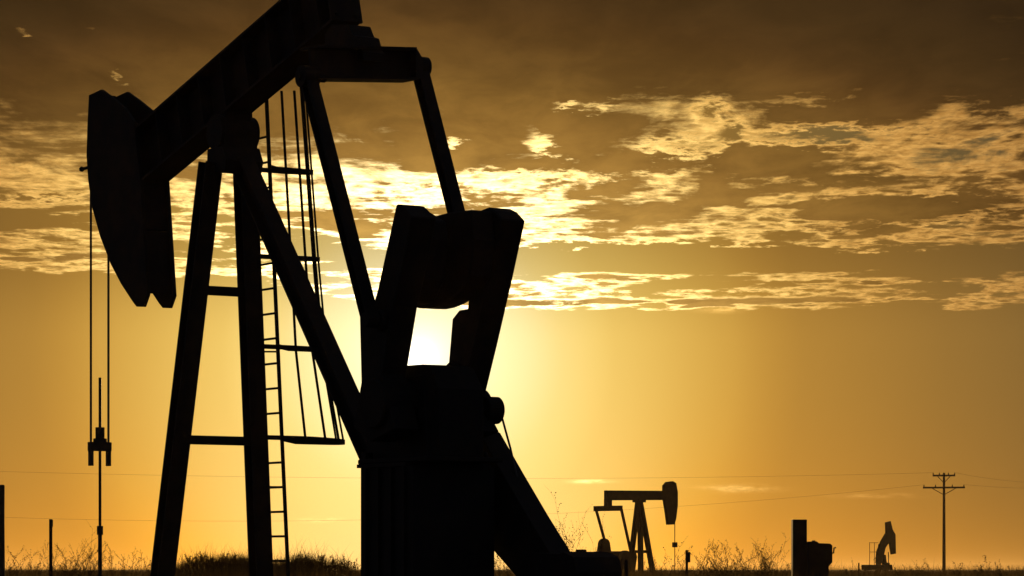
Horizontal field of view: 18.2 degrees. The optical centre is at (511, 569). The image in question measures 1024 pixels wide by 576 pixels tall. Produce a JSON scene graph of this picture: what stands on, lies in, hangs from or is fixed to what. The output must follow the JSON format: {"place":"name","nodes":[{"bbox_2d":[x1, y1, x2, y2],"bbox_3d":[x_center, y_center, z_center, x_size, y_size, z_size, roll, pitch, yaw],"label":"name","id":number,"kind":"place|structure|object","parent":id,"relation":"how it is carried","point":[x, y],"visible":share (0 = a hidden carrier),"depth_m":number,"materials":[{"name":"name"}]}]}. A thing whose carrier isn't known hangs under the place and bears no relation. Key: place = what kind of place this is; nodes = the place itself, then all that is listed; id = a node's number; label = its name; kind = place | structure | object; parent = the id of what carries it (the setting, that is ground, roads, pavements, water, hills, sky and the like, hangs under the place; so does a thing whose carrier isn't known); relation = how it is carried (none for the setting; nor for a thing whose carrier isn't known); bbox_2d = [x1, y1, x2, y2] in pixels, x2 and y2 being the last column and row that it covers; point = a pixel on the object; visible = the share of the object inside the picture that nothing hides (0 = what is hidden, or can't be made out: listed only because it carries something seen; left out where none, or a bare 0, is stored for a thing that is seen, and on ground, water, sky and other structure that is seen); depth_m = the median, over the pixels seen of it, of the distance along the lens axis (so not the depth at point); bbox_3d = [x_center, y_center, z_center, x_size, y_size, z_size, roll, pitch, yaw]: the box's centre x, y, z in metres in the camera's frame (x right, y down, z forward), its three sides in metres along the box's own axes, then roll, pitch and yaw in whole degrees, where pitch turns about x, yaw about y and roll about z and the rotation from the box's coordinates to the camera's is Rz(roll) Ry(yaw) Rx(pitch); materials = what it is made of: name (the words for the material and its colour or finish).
{"place":"outdoors","nodes":[
{"label":"outdoors","id":0,"kind":"place"},
{"bbox_2d":[0,0,1023,569],"label":"sky","id":1,"kind":"structure","parent":0,"point":[781,242],"materials":[{"name":"orange"}]},
{"bbox_2d":[5,537,1023,575],"bbox_3d":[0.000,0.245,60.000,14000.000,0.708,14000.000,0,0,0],"label":"ground","id":2,"kind":"structure","parent":0,"point":[342,575],"depth_m":71.67,"materials":[{"name":"black plant"}]},
{"bbox_2d":[0,485,4,575],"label":"fence post","id":3,"kind":"object","parent":2,"relation":"on","point":[2,530],"visible":1,"depth_m":43.95,"materials":[{"name":"brown wood"}]},
{"bbox_2d":[5,545,23,575],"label":"dry weed","id":4,"kind":"object","parent":2,"relation":"on","point":[10,568],"visible":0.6,"depth_m":61.96,"materials":[{"name":"brown plant"}]},
{"bbox_2d":[5,550,27,575],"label":"dry weed","id":5,"kind":"object","parent":2,"relation":"on","point":[15,573],"visible":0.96,"depth_m":57.93,"materials":[{"name":"brown plant"}]},
{"bbox_2d":[20,555,44,573],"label":"dry weed","id":6,"kind":"object","parent":2,"relation":"on","point":[34,568],"visible":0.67,"depth_m":66.08,"materials":[{"name":"brown plant"}]},
{"bbox_2d":[26,549,55,575],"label":"dry weed","id":7,"kind":"object","parent":2,"relation":"on","point":[37,566],"visible":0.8,"depth_m":60.00,"materials":[{"name":"brown plant"}]},
{"bbox_2d":[49,519,52,575],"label":"steel stake","id":8,"kind":"object","parent":2,"relation":"on","point":[50,544],"visible":1,"depth_m":45.99,"materials":[{"name":"black metal"}]},
{"bbox_2d":[34,519,126,575],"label":"dry bush","id":9,"kind":"object","parent":2,"relation":"on","point":[75,564],"visible":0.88,"depth_m":48.01,"materials":[{"name":"brown plant"}]},
{"bbox_2d":[74,544,113,575],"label":"dry bush","id":10,"kind":"object","parent":2,"relation":"on","point":[94,562],"visible":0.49,"depth_m":51.95,"materials":[{"name":"brown plant"}]},
{"bbox_2d":[110,554,142,575],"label":"dry weed","id":11,"kind":"object","parent":2,"relation":"on","point":[127,562],"visible":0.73,"depth_m":63.90,"materials":[{"name":"brown plant"}]},
{"bbox_2d":[117,553,138,575],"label":"dry weed","id":12,"kind":"object","parent":2,"relation":"on","point":[128,566],"visible":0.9,"depth_m":60.03,"materials":[{"name":"brown plant"}]},
{"bbox_2d":[135,549,150,575],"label":"dry weed","id":13,"kind":"object","parent":2,"relation":"on","point":[141,565],"visible":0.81,"depth_m":66.14,"materials":[{"name":"brown plant"}]},
{"bbox_2d":[340,555,350,571],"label":"dry weed","id":14,"kind":"object","parent":2,"relation":"on","point":[344,565],"visible":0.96,"depth_m":71.00,"materials":[{"name":"brown plant"}]},
{"bbox_2d":[494,555,510,575],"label":"tall weed","id":15,"kind":"object","parent":2,"relation":"on","point":[503,566],"visible":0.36,"depth_m":45.90,"materials":[{"name":"brown plant"}]},
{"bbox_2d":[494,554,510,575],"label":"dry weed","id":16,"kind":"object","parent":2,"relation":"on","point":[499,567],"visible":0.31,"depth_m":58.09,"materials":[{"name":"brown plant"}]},
{"bbox_2d":[546,487,574,550],"bbox_3d":[0.777,-0.413,53.383,0.555,1.989,1.023,0,0,-3],"label":"tall weed","id":17,"kind":"object","parent":2,"relation":"on","point":[559,521],"visible":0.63,"depth_m":53.24,"materials":[{"name":"brown plant"}]},
{"bbox_2d":[555,518,587,546],"bbox_3d":[0.948,-0.200,55.202,0.724,1.538,0.916,0,0,0],"label":"tall weed","id":18,"kind":"object","parent":2,"relation":"on","point":[571,531],"visible":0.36,"depth_m":55.15,"materials":[{"name":"brown plant"}]},
{"bbox_2d":[561,520,613,553],"bbox_3d":[0.942,-0.132,53.990,1.133,1.408,1.250,0,0,29],"label":"dry bush","id":19,"kind":"object","parent":2,"relation":"on","point":[572,542],"visible":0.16,"depth_m":54.27,"materials":[{"name":"brown plant"}]},
{"bbox_2d":[581,514,611,550],"bbox_3d":[1.509,-0.222,57.186,0.544,1.635,0.456,0,0,0],"label":"tall weed","id":20,"kind":"object","parent":2,"relation":"on","point":[601,536],"visible":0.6,"depth_m":57.24,"materials":[{"name":"brown plant"}]},
{"bbox_2d":[593,481,677,575],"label":"pump jack","id":21,"kind":"object","parent":2,"relation":"on","point":[668,494],"visible":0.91,"depth_m":199.65,"materials":[{"name":"paint"}]},
{"bbox_2d":[643,557,666,575],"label":"dry weed","id":22,"kind":"object","parent":2,"relation":"on","point":[653,567],"visible":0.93,"depth_m":64.02,"materials":[{"name":"brown plant"}]},
{"bbox_2d":[663,541,691,574],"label":"tall weed","id":23,"kind":"object","parent":2,"relation":"on","point":[674,558],"visible":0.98,"depth_m":59.75,"materials":[{"name":"brown plant"}]},
{"bbox_2d":[674,550,691,574],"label":"dry weed","id":24,"kind":"object","parent":2,"relation":"on","point":[681,565],"visible":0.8,"depth_m":69.97,"materials":[{"name":"brown plant"}]},
{"bbox_2d":[685,550,689,575],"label":"marker post","id":25,"kind":"object","parent":2,"relation":"on","point":[687,559],"visible":1,"depth_m":61.98,"materials":[{"name":"paint"}]},
{"bbox_2d":[697,540,717,575],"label":"dry weed","id":26,"kind":"object","parent":2,"relation":"on","point":[706,560],"visible":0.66,"depth_m":66.08,"materials":[{"name":"brown plant"}]},
{"bbox_2d":[707,542,727,569],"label":"dry weed","id":27,"kind":"object","parent":2,"relation":"on","point":[714,554],"visible":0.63,"depth_m":69.98,"materials":[{"name":"brown plant"}]},
{"bbox_2d":[708,543,731,575],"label":"dry weed","id":28,"kind":"object","parent":2,"relation":"on","point":[720,559],"visible":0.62,"depth_m":64.08,"materials":[{"name":"brown plant"}]},
{"bbox_2d":[694,542,757,575],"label":"dry bush","id":29,"kind":"object","parent":2,"relation":"on","point":[725,569],"visible":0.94,"depth_m":61.95,"materials":[{"name":"brown plant"}]},
{"bbox_2d":[729,544,759,574],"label":"dry weed","id":30,"kind":"object","parent":2,"relation":"on","point":[742,560],"visible":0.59,"depth_m":65.90,"materials":[{"name":"brown plant"}]},
{"bbox_2d":[736,544,768,574],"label":"dry weed","id":31,"kind":"object","parent":2,"relation":"on","point":[752,559],"visible":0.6,"depth_m":69.96,"materials":[{"name":"brown plant"}]},
{"bbox_2d":[729,543,788,575],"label":"dry bush","id":32,"kind":"object","parent":2,"relation":"on","point":[765,567],"visible":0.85,"depth_m":63.03,"materials":[{"name":"brown plant"}]},
{"bbox_2d":[752,538,789,572],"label":"dry weed","id":33,"kind":"object","parent":2,"relation":"on","point":[770,557],"visible":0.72,"depth_m":67.92,"materials":[{"name":"brown plant"}]},
{"bbox_2d":[753,539,790,574],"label":"dry weed","id":34,"kind":"object","parent":2,"relation":"on","point":[769,556],"visible":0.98,"depth_m":63.10,"materials":[{"name":"brown plant"}]},
{"bbox_2d":[760,552,790,575],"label":"dry weed","id":35,"kind":"object","parent":2,"relation":"on","point":[788,567],"visible":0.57,"depth_m":71.91,"materials":[{"name":"brown plant"}]},
{"bbox_2d":[791,519,835,575],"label":"equipment cabinet","id":36,"kind":"object","parent":2,"relation":"on","point":[812,557],"visible":1,"depth_m":49.86,"materials":[{"name":"metal"}]},
{"bbox_2d":[861,521,895,571],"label":"pump jack","id":37,"kind":"object","parent":2,"relation":"on","point":[889,537],"visible":0.87,"depth_m":330.25,"materials":[{"name":"paint"}]},
{"bbox_2d":[885,562,906,575],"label":"dry weed","id":38,"kind":"object","parent":2,"relation":"on","point":[896,571],"visible":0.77,"depth_m":71.95,"materials":[{"name":"brown plant"}]},
{"bbox_2d":[909,559,930,575],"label":"dry weed","id":39,"kind":"object","parent":2,"relation":"on","point":[919,569],"visible":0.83,"depth_m":70.00,"materials":[{"name":"brown plant"}]},
{"bbox_2d":[923,473,964,570],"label":"power pole","id":40,"kind":"object","parent":2,"relation":"on","point":[943,541],"visible":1,"depth_m":329.87,"materials":[{"name":"brown wood"}]},
{"bbox_2d":[0,471,904,478],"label":"power line","id":41,"kind":"object","parent":40,"relation":"attached to","point":[526,478],"visible":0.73,"depth_m":317.70,"materials":[{"name":"black rubber"}]},
{"bbox_2d":[7,485,917,520],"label":"power line","id":42,"kind":"object","parent":40,"relation":"attached to","point":[553,513],"visible":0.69,"depth_m":319.83,"materials":[{"name":"black rubber"}]},
{"bbox_2d":[951,562,967,575],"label":"dry weed","id":43,"kind":"object","parent":2,"relation":"on","point":[958,567],"visible":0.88,"depth_m":71.86,"materials":[{"name":"brown plant"}]},
{"bbox_2d":[970,555,1002,575],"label":"tall weed","id":44,"kind":"object","parent":2,"relation":"on","point":[1000,569],"visible":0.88,"depth_m":59.85,"materials":[{"name":"brown plant"}]},
{"bbox_3d":[-1.616,0.600,37.176,2.600,0.300,9.400,0,0,-33],"label":"concrete pad","id":45,"kind":"object","parent":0,"visible":0},
{"bbox_2d":[79,0,627,575],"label":"pump jack","id":46,"kind":"object","parent":45,"relation":"on","point":[445,488],"visible":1,"depth_m":37.58,"materials":[{"name":"paint"}]}
]}

